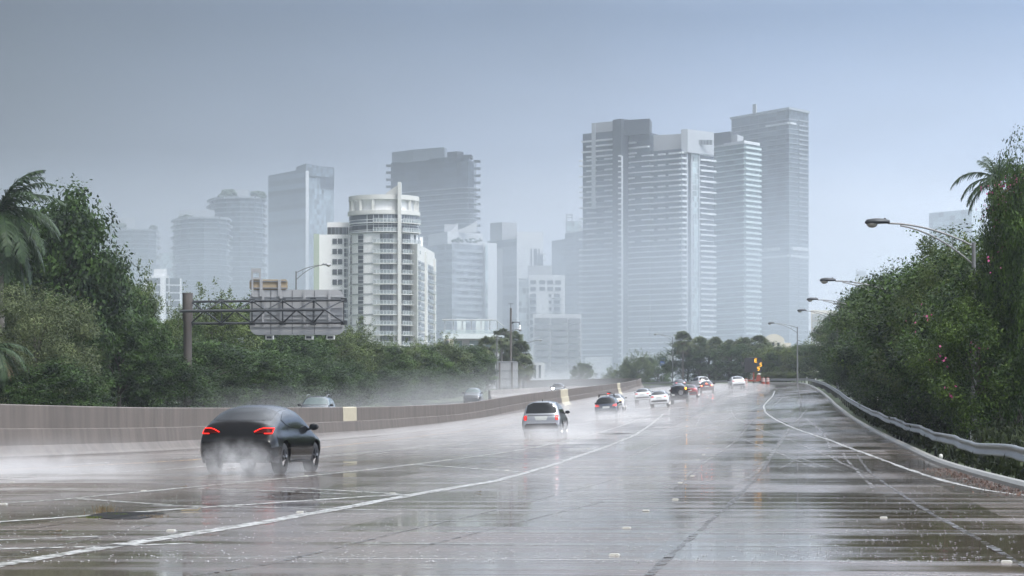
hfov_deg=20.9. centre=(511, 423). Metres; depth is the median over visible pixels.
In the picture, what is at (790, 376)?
roadside bush
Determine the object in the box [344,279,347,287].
strip window
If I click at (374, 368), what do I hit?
broadleaf tree
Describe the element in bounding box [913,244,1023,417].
roadside bush
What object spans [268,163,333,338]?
office tower
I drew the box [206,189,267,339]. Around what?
rounded tower
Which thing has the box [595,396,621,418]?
dark blue car
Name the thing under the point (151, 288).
broadleaf tree
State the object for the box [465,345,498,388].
broadleaf tree
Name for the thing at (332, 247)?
slab tower
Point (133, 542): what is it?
gore lines
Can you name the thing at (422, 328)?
wing window
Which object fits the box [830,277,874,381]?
broadleaf tree
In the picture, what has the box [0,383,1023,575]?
road
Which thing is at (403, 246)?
balcony door
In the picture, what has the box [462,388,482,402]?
dark car
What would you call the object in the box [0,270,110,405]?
feathery tree
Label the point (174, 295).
window
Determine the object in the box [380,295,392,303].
balcony door
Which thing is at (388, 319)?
balcony door
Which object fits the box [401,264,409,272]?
balcony door
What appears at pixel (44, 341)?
feathery tree
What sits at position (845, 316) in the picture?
broadleaf tree
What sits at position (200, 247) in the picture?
rounded tower
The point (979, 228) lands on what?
broadleaf tree
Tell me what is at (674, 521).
slab joints
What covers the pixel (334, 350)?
broadleaf tree
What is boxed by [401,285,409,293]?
balcony door
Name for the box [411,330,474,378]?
broadleaf tree
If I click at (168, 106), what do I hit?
sky
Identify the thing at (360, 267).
strip window
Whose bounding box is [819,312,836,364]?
broadleaf tree
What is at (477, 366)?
broadleaf tree
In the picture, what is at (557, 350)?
parking podium
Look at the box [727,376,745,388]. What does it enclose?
white fastback
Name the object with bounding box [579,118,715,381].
balcony tower
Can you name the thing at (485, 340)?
fan palm
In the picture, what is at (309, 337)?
sign lamp
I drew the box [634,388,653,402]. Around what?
white sedan
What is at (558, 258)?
faint tower
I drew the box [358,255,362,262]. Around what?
strip window
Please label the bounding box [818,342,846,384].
roadside bush
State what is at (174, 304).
window
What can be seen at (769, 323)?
lamp post
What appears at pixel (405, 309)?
balcony door
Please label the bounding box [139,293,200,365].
broadleaf tree
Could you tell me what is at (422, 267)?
wing window
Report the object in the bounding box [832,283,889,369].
broadleaf tree
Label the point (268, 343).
broadleaf tree
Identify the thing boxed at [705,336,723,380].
fan palm
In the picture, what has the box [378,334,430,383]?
broadleaf tree
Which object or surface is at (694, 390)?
red car
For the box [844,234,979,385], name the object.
broadleaf tree
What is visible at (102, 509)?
weed tuft
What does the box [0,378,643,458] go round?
median wall
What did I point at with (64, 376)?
roadside bush
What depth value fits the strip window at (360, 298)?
778.17 m
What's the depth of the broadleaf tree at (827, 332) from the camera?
297.19 m
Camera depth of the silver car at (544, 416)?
135.20 m
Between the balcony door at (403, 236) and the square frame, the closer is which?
the square frame
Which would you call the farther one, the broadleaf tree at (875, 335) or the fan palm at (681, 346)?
the fan palm at (681, 346)
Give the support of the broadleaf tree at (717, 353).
on the ground at (837, 401)
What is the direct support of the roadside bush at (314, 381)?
on the ground at (837, 401)
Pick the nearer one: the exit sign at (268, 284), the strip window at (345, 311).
the exit sign at (268, 284)
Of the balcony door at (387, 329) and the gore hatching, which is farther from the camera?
the balcony door at (387, 329)
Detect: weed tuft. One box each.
[83,504,121,512]
[142,514,168,517]
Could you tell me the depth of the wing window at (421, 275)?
784.46 m
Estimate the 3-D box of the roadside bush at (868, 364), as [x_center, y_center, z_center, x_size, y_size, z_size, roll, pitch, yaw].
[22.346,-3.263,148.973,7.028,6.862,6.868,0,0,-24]
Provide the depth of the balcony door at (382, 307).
775.89 m
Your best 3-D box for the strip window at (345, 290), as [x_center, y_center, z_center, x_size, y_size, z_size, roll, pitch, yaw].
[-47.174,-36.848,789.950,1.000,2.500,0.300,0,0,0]
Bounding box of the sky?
[0,0,1023,344]
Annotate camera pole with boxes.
[510,308,520,388]
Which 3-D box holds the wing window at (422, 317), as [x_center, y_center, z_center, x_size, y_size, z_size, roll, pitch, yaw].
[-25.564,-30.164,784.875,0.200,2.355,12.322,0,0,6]
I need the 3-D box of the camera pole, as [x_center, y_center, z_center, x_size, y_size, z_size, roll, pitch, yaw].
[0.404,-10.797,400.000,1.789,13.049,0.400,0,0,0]
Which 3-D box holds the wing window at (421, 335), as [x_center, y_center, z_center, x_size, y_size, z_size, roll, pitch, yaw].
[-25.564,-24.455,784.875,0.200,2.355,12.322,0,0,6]
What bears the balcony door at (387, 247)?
in the round tower at (392, 274)
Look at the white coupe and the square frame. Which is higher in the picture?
the square frame
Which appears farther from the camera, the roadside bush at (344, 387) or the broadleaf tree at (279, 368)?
the roadside bush at (344, 387)
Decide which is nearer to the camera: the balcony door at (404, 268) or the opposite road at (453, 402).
the opposite road at (453, 402)
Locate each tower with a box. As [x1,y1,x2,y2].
[100,218,161,348]
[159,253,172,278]
[170,210,232,320]
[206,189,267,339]
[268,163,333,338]
[314,222,349,338]
[348,182,435,349]
[386,147,480,249]
[428,221,496,342]
[487,222,545,340]
[552,239,564,274]
[564,231,582,362]
[566,214,581,232]
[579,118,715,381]
[714,131,761,380]
[730,104,809,346]
[855,271,868,292]
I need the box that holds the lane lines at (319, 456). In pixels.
[5,387,725,477]
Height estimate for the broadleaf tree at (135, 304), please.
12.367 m
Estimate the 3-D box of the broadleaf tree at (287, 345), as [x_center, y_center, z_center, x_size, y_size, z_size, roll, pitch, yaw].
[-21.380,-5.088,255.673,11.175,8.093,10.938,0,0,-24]
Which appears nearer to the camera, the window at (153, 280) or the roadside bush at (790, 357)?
the roadside bush at (790, 357)
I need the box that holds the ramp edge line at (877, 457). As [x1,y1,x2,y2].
[763,391,1023,495]
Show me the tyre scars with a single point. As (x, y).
(775, 449)
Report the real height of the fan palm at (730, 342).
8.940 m
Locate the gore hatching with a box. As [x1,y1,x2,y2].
[0,446,577,548]
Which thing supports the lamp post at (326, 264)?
on the ground at (837, 401)
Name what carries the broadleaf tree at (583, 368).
on the ground at (837, 401)
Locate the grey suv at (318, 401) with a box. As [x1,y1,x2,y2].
[298,394,334,406]
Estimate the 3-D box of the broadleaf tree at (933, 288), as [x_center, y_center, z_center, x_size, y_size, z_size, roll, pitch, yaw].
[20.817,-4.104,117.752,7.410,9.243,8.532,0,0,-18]
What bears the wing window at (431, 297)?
in the round tower at (392, 274)
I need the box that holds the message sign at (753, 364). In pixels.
[744,357,761,383]
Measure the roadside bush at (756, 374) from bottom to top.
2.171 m
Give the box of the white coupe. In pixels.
[609,393,626,409]
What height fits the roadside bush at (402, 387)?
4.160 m
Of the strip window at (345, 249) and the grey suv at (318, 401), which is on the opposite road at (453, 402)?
the grey suv at (318, 401)
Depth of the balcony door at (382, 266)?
775.89 m
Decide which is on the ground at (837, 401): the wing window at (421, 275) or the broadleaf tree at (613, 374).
the broadleaf tree at (613, 374)
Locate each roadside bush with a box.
[0,353,127,406]
[108,350,231,407]
[218,356,307,406]
[247,351,342,404]
[298,356,367,406]
[324,356,383,405]
[356,365,426,401]
[386,368,451,401]
[414,365,462,397]
[442,366,484,395]
[458,372,488,394]
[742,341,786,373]
[748,371,779,381]
[761,371,782,378]
[773,338,818,378]
[773,371,793,378]
[780,371,816,378]
[790,371,818,378]
[813,346,828,381]
[814,350,830,383]
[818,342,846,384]
[819,344,844,386]
[820,341,850,389]
[830,326,858,396]
[830,331,851,391]
[846,349,865,400]
[855,302,918,419]
[855,347,885,408]
[877,325,963,427]
[882,278,1023,432]
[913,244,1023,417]
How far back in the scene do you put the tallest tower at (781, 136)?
1962.85 m
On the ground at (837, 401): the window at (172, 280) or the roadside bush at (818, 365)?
the roadside bush at (818, 365)
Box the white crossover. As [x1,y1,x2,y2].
[690,376,709,388]
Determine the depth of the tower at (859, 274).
1700.00 m
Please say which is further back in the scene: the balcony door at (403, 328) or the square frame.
the balcony door at (403, 328)
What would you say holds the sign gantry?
on the ground at (837, 401)
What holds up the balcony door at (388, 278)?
in the round tower at (392, 274)
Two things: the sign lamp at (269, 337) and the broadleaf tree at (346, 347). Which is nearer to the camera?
the sign lamp at (269, 337)
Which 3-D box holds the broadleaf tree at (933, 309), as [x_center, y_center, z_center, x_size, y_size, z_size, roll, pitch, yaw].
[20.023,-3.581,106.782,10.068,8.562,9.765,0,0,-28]
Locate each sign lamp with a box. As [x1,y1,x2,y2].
[265,335,273,339]
[304,335,313,339]
[326,335,334,339]
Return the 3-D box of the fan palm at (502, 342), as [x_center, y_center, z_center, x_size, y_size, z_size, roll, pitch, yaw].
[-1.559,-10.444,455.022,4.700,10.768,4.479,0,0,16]
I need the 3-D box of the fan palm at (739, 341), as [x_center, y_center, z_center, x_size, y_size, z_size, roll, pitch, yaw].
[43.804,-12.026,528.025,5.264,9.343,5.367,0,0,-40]
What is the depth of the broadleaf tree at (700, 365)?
554.43 m
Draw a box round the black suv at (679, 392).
[669,385,690,402]
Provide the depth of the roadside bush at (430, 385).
304.23 m
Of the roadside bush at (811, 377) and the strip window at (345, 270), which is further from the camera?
the strip window at (345, 270)
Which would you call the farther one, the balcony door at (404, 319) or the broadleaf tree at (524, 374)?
the balcony door at (404, 319)
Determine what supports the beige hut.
on the ground at (837, 401)
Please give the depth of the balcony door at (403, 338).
778.17 m
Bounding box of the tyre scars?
[633,403,871,483]
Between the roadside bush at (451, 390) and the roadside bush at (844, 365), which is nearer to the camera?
the roadside bush at (844, 365)
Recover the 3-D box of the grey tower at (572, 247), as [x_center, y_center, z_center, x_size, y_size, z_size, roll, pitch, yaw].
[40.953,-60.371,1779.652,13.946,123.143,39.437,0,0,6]
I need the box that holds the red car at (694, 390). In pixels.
[685,384,699,396]
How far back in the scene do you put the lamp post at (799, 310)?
281.93 m
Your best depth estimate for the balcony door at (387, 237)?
775.89 m
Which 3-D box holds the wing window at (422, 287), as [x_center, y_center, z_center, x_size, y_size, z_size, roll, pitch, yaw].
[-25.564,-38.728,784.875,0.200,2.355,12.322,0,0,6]
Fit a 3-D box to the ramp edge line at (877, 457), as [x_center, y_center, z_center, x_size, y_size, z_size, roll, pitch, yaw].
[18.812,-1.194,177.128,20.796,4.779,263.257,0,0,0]
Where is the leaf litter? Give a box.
[922,468,1023,494]
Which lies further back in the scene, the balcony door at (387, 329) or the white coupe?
the balcony door at (387, 329)
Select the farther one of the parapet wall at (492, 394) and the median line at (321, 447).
the parapet wall at (492, 394)
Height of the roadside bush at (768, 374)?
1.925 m
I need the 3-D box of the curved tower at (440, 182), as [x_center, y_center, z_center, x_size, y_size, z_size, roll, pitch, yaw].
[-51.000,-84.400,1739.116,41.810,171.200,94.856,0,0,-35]
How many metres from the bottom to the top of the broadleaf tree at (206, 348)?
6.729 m
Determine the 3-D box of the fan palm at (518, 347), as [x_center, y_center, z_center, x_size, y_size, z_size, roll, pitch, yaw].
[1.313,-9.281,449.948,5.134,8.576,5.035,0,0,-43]
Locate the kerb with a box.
[758,382,1023,488]
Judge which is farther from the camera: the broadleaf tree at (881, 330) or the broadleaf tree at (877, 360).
the broadleaf tree at (881, 330)
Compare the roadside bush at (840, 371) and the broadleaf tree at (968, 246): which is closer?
the broadleaf tree at (968, 246)
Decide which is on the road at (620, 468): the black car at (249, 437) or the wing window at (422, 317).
the black car at (249, 437)
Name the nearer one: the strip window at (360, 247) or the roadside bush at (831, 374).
the roadside bush at (831, 374)
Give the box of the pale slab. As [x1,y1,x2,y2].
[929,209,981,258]
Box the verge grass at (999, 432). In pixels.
[849,403,1023,479]
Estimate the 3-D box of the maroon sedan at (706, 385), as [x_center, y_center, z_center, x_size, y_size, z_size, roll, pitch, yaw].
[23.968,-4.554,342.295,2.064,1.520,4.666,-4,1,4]
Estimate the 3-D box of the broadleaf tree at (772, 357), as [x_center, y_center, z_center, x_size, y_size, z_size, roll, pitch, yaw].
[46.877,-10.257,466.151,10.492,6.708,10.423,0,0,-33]
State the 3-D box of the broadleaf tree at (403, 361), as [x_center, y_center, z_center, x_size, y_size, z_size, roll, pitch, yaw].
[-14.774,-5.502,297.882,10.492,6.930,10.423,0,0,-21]
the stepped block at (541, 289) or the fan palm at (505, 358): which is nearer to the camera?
the fan palm at (505, 358)
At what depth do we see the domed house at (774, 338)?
820.00 m
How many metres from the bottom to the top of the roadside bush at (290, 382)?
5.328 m
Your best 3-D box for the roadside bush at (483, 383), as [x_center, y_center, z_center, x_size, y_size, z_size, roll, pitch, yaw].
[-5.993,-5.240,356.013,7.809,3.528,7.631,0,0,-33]
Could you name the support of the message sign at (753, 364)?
on the road at (620, 468)
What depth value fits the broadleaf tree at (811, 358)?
370.84 m
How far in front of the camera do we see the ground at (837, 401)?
284.39 m
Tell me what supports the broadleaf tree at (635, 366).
on the ground at (837, 401)
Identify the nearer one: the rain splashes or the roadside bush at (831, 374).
the rain splashes
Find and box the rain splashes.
[0,452,1021,561]
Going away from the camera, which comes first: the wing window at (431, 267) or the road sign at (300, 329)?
the road sign at (300, 329)
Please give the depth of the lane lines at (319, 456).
96.06 m
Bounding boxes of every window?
[150,278,157,283]
[170,278,176,283]
[170,286,176,291]
[170,293,176,298]
[170,301,176,306]
[327,227,347,234]
[332,269,336,274]
[332,279,336,284]
[344,238,347,246]
[344,248,347,256]
[344,258,347,266]
[344,269,347,277]
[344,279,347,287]
[344,289,347,297]
[344,310,347,317]
[358,234,362,242]
[358,244,362,252]
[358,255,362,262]
[358,265,362,272]
[358,275,362,282]
[358,285,362,293]
[358,295,362,303]
[358,306,362,313]
[418,260,424,270]
[418,271,424,280]
[418,281,424,290]
[418,291,424,300]
[418,301,424,310]
[418,311,424,320]
[418,322,424,330]
[418,332,424,340]
[430,265,433,274]
[430,275,433,283]
[430,285,433,293]
[430,295,433,303]
[430,305,433,313]
[430,315,433,323]
[430,325,433,333]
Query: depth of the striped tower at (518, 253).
1455.80 m
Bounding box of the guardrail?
[642,378,1023,472]
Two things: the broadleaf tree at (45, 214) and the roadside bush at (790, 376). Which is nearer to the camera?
the broadleaf tree at (45, 214)
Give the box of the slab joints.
[235,408,977,558]
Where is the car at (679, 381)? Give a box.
[671,379,686,385]
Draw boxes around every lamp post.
[295,263,330,289]
[496,328,521,389]
[654,334,672,381]
[768,322,797,383]
[797,309,838,389]
[807,298,857,401]
[820,277,891,415]
[865,218,976,441]
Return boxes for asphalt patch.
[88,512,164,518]
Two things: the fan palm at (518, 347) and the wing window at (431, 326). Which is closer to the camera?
the fan palm at (518, 347)
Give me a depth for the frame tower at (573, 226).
1999.27 m
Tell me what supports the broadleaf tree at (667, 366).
on the ground at (837, 401)
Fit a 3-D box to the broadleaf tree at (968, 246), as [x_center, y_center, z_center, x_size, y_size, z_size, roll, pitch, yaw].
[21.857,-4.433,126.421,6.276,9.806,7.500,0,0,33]
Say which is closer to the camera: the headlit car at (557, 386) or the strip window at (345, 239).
the headlit car at (557, 386)
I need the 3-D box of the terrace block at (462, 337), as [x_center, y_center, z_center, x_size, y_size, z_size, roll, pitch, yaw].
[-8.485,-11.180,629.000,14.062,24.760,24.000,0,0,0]
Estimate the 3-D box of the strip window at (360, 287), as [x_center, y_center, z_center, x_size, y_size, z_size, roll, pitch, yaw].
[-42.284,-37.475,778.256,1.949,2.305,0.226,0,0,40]
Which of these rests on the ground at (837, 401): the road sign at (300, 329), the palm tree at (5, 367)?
the palm tree at (5, 367)
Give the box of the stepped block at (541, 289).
[519,265,564,361]
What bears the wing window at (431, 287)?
in the round tower at (392, 274)
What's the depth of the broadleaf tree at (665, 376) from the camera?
688.50 m
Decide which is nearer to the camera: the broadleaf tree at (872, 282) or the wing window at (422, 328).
the broadleaf tree at (872, 282)
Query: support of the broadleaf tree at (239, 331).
on the ground at (837, 401)
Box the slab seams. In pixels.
[0,454,1023,575]
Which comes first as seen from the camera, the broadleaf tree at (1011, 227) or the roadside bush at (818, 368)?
the broadleaf tree at (1011, 227)
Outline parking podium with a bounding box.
[533,314,580,379]
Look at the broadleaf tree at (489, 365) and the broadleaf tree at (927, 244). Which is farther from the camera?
the broadleaf tree at (489, 365)
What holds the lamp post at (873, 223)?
on the ground at (837, 401)
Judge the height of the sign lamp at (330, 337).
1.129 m
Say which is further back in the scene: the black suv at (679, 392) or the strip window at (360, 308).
the strip window at (360, 308)
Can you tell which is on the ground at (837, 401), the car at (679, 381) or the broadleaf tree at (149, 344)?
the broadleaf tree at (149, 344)
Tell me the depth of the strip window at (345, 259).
789.84 m
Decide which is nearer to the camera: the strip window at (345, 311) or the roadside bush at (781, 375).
the roadside bush at (781, 375)
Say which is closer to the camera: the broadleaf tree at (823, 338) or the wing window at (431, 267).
the broadleaf tree at (823, 338)
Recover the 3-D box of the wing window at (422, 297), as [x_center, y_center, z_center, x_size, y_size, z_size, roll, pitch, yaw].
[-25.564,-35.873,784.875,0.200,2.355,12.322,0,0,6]
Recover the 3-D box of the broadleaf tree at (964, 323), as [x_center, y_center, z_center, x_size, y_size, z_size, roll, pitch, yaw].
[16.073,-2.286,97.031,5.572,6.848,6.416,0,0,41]
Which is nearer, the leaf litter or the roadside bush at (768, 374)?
the leaf litter
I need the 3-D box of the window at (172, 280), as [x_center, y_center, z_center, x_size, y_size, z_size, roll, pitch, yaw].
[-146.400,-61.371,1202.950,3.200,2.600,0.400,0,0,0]
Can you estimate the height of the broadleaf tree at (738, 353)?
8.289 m
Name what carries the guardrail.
on the ground at (837, 401)
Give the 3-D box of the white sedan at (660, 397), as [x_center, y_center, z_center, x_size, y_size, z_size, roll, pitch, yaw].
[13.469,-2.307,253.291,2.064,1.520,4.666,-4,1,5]
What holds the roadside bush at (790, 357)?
on the ground at (837, 401)
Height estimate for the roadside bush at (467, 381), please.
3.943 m
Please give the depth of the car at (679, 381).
398.85 m
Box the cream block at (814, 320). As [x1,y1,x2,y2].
[811,310,835,345]
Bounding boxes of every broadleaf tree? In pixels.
[0,188,112,385]
[4,173,154,392]
[55,250,160,406]
[70,306,178,407]
[111,246,166,374]
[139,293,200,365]
[146,333,268,407]
[164,277,265,383]
[166,311,212,367]
[177,342,306,407]
[209,295,283,357]
[234,335,330,383]
[281,335,340,379]
[327,326,380,375]
[329,314,387,392]
[345,342,419,391]
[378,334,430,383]
[398,342,463,393]
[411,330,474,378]
[439,340,498,384]
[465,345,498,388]
[569,362,595,378]
[600,364,630,378]
[619,347,659,382]
[640,355,674,382]
[654,341,713,380]
[675,338,732,380]
[700,341,745,380]
[725,340,781,379]
[761,342,810,371]
[791,340,823,379]
[805,311,836,366]
[814,314,835,353]
[815,315,843,366]
[817,262,914,403]
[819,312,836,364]
[829,252,936,393]
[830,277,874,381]
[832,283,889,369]
[834,279,867,344]
[836,219,982,414]
[839,264,908,346]
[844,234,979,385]
[851,263,900,304]
[860,267,916,394]
[876,235,1022,423]
[877,222,970,426]
[892,263,1023,442]
[911,219,986,329]
[912,217,989,338]
[915,140,1023,419]
[975,120,1023,425]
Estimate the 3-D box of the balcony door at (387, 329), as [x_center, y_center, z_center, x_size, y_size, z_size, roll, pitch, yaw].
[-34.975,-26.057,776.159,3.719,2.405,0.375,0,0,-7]
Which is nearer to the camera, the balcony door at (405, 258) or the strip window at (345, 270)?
the balcony door at (405, 258)
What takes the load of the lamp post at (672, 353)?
on the ground at (837, 401)
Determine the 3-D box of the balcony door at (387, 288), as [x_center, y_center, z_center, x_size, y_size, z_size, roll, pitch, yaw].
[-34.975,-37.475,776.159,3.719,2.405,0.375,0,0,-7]
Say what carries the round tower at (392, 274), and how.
on the ground at (837, 401)
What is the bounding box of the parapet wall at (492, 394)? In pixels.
[488,386,586,398]
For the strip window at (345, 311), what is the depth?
789.84 m
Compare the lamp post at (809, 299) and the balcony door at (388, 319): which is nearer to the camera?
the lamp post at (809, 299)
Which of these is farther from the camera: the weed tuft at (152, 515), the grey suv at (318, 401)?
the grey suv at (318, 401)
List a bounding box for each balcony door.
[380,233,392,241]
[380,244,392,251]
[380,254,392,262]
[380,264,392,272]
[380,274,392,282]
[380,285,392,292]
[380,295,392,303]
[380,305,392,313]
[380,315,392,323]
[380,326,392,333]
[380,336,392,343]
[401,234,409,242]
[401,244,409,252]
[401,254,409,262]
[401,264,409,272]
[401,275,409,283]
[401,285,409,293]
[401,295,409,303]
[401,305,409,313]
[401,316,409,323]
[401,326,409,334]
[401,336,409,344]
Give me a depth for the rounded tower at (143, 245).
1900.15 m
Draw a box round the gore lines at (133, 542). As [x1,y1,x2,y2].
[0,414,662,566]
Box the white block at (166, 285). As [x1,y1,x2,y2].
[144,269,181,347]
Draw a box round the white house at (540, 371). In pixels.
[524,363,544,379]
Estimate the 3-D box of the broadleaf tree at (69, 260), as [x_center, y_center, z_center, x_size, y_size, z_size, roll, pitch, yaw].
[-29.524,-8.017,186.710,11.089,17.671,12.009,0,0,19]
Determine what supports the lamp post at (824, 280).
on the ground at (837, 401)
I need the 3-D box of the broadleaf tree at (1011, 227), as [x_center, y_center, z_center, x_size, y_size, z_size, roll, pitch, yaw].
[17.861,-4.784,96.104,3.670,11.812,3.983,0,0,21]
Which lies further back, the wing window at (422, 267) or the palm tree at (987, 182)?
the wing window at (422, 267)
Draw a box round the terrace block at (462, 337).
[442,319,503,388]
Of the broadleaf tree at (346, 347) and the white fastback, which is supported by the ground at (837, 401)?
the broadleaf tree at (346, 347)
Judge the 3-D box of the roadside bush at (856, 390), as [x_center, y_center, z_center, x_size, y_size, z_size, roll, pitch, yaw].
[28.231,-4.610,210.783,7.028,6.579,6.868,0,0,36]
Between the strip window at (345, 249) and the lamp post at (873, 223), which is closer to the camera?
the lamp post at (873, 223)
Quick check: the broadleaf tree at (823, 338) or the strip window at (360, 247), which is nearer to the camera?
the broadleaf tree at (823, 338)
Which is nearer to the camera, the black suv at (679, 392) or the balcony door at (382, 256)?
the black suv at (679, 392)
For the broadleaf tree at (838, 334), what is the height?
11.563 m
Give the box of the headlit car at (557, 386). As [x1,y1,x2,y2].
[550,383,564,390]
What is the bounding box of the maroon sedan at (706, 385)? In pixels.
[698,380,714,392]
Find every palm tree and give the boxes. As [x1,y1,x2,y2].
[0,170,66,402]
[0,343,35,394]
[950,153,1020,420]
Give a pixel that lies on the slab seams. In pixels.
(743, 490)
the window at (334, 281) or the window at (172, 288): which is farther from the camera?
the window at (172, 288)
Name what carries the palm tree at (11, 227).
on the ground at (837, 401)
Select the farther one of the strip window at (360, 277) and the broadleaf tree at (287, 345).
the strip window at (360, 277)
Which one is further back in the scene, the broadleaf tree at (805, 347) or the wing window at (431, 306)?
the wing window at (431, 306)
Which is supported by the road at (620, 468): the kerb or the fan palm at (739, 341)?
the kerb
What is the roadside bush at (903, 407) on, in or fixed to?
on the ground at (837, 401)
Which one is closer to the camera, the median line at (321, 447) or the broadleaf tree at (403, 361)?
the median line at (321, 447)
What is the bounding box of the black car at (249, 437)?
[200,405,320,473]
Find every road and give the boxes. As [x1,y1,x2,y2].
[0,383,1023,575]
[403,399,487,405]
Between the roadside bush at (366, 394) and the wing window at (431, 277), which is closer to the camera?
the roadside bush at (366, 394)
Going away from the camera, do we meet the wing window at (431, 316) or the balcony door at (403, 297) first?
the balcony door at (403, 297)
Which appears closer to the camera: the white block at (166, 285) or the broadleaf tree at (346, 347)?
the broadleaf tree at (346, 347)
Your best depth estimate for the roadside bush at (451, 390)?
320.60 m
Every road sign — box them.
[250,290,343,334]
[495,361,518,389]
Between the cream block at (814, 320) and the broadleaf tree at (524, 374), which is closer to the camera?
the broadleaf tree at (524, 374)
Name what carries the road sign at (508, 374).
on the ground at (837, 401)
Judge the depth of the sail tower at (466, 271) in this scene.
1330.65 m
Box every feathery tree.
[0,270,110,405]
[4,279,76,402]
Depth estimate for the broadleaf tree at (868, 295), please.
218.33 m
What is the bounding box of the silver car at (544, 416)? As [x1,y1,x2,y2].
[522,399,569,437]
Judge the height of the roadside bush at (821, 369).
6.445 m
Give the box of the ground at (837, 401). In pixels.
[111,379,1015,477]
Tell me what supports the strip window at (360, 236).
in the round tower at (392, 274)
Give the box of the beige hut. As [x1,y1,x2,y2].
[434,339,453,352]
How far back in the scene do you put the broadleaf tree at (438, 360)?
329.69 m
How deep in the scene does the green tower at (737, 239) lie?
1710.35 m
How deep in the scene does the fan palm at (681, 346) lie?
555.04 m
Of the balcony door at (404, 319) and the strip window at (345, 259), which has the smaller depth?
the balcony door at (404, 319)
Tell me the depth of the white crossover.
392.48 m
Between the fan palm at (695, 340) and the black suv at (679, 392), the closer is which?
the black suv at (679, 392)
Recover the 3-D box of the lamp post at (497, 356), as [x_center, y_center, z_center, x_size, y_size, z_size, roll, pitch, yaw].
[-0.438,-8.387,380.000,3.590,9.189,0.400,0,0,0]
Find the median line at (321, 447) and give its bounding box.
[6,423,510,469]
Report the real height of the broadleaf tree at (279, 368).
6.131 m
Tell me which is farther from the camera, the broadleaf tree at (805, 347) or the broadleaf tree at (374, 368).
the broadleaf tree at (805, 347)
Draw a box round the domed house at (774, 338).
[765,334,790,347]
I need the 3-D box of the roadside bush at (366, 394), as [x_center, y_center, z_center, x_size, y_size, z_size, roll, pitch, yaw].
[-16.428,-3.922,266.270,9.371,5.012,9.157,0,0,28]
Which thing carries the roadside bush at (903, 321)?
on the ground at (837, 401)
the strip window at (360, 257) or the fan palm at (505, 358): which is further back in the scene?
the strip window at (360, 257)
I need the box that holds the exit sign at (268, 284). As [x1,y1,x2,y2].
[249,279,287,295]
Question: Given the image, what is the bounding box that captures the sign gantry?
[180,293,346,407]
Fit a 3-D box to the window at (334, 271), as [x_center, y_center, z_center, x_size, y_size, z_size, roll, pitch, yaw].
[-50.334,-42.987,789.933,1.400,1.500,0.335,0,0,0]
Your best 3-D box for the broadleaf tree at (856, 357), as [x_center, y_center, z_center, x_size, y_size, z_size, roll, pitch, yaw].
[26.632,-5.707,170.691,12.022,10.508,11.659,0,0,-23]
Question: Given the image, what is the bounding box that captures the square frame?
[251,268,260,279]
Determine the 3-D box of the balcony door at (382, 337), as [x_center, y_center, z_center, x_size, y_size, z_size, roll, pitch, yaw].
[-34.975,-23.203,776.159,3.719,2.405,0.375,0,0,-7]
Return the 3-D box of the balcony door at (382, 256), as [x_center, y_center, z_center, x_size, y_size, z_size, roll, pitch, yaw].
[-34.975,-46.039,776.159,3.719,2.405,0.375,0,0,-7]
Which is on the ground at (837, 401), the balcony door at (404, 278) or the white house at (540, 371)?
the white house at (540, 371)
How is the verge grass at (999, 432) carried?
on the ground at (837, 401)
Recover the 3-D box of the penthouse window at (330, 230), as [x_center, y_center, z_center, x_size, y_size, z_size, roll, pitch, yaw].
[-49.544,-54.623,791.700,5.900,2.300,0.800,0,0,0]
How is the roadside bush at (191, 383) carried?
on the ground at (837, 401)
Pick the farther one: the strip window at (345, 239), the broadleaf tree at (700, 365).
the strip window at (345, 239)
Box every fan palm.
[476,335,499,389]
[491,328,513,388]
[495,348,509,388]
[503,330,523,388]
[505,340,532,388]
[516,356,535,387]
[672,330,693,379]
[689,335,706,375]
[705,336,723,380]
[719,339,738,378]
[731,337,750,373]
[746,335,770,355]
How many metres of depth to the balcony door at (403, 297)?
778.17 m
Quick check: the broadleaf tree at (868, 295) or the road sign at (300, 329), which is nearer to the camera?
the road sign at (300, 329)
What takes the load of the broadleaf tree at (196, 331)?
on the ground at (837, 401)
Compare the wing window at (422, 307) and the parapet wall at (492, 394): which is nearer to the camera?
the parapet wall at (492, 394)
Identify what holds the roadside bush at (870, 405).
on the ground at (837, 401)
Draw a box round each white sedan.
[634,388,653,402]
[649,390,670,406]
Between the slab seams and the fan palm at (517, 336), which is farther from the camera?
the fan palm at (517, 336)
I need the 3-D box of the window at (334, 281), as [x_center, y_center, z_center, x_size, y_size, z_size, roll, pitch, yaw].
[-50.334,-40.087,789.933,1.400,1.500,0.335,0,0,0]

